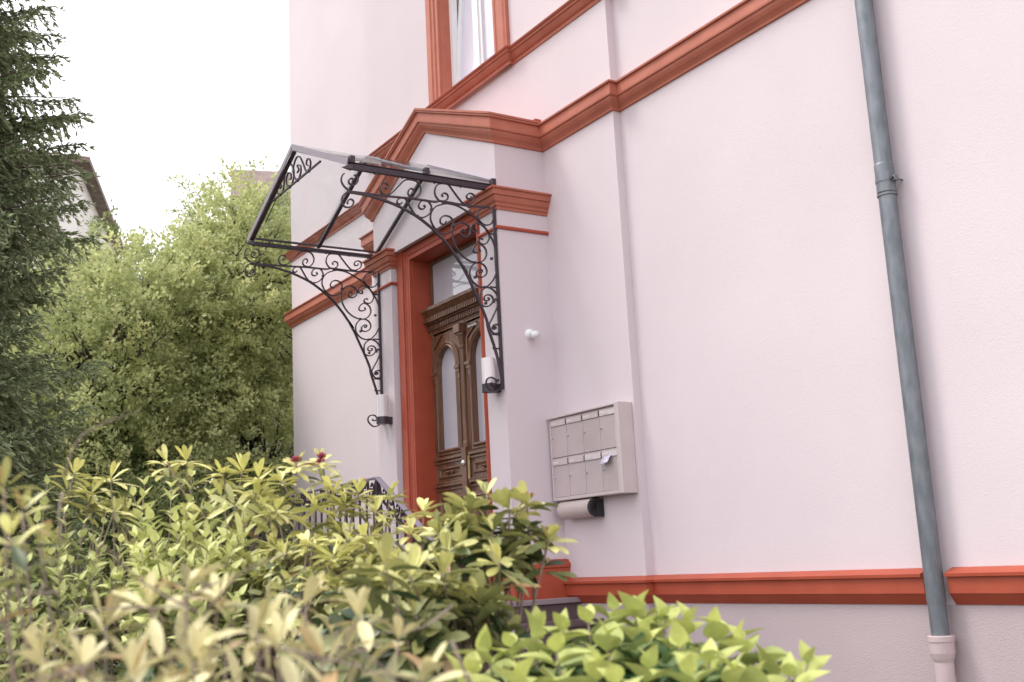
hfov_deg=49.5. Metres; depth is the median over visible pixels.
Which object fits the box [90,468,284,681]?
leafy shrub
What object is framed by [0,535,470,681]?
rhododendron
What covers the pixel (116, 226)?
broadleaf tree
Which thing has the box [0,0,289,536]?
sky
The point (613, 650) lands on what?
hydrangea
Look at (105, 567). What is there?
evergreen bush
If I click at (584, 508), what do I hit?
newspaper tube
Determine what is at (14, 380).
spruce
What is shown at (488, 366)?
wall lamp
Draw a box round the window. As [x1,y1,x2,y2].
[425,0,509,103]
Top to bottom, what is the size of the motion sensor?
0.096 m
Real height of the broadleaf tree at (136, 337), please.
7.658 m
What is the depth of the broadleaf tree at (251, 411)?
18.03 m
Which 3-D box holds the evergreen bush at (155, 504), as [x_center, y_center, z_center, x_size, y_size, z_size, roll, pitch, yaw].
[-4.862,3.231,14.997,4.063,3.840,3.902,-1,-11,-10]
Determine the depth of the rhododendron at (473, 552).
3.35 m
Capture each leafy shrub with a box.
[0,475,131,681]
[41,615,260,681]
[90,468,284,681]
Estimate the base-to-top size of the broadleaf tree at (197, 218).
9.924 m
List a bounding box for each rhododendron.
[0,409,140,681]
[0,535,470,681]
[38,457,148,681]
[145,443,292,657]
[198,448,474,681]
[280,478,577,681]
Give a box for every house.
[0,99,126,629]
[230,169,293,538]
[283,0,1023,681]
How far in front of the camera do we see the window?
11.69 m
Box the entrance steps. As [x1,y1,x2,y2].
[254,597,603,681]
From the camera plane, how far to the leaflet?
8.63 m
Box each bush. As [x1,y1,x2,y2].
[3,486,130,673]
[20,388,249,662]
[21,445,270,681]
[159,436,314,672]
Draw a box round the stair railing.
[250,477,527,673]
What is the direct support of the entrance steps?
on the ground
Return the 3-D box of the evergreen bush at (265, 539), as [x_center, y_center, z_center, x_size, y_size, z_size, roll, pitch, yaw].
[-3.672,3.500,16.421,3.881,4.270,4.212,4,-13,-32]
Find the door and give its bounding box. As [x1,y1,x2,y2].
[420,238,489,587]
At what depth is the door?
10.51 m
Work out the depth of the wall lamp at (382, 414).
10.97 m
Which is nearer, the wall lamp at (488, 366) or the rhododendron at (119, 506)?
the rhododendron at (119, 506)
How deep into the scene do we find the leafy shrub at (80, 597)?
4.46 m
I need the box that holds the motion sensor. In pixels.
[525,329,539,339]
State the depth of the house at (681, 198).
8.12 m
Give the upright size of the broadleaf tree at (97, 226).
8.788 m
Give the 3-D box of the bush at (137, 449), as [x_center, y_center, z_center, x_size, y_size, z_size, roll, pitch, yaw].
[-6.678,2.845,16.860,5.816,5.185,5.416,-1,-11,-9]
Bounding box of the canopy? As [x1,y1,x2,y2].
[244,144,503,426]
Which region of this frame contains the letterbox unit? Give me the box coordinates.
[546,401,637,501]
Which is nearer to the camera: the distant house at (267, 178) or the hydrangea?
the hydrangea
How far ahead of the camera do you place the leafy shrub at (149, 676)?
3.07 m
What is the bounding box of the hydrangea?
[400,589,831,681]
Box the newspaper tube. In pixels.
[557,497,604,519]
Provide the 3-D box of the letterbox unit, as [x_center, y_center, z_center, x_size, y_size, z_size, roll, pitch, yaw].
[0.625,0.906,8.941,0.144,0.705,0.991,4,-13,-32]
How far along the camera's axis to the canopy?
9.66 m
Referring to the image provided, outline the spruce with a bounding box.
[0,0,127,681]
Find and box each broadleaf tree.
[1,213,292,681]
[3,199,230,486]
[90,215,288,473]
[95,155,293,669]
[151,188,293,486]
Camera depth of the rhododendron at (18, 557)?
2.16 m
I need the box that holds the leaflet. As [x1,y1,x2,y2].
[600,455,610,464]
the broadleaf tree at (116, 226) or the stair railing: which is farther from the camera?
the broadleaf tree at (116, 226)
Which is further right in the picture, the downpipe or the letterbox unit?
the downpipe
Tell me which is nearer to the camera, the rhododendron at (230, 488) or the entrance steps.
the rhododendron at (230, 488)
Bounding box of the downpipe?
[854,0,955,681]
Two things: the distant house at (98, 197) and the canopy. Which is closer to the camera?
the canopy
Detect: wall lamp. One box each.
[376,394,392,424]
[481,357,500,393]
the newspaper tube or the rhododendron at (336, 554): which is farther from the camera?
the newspaper tube

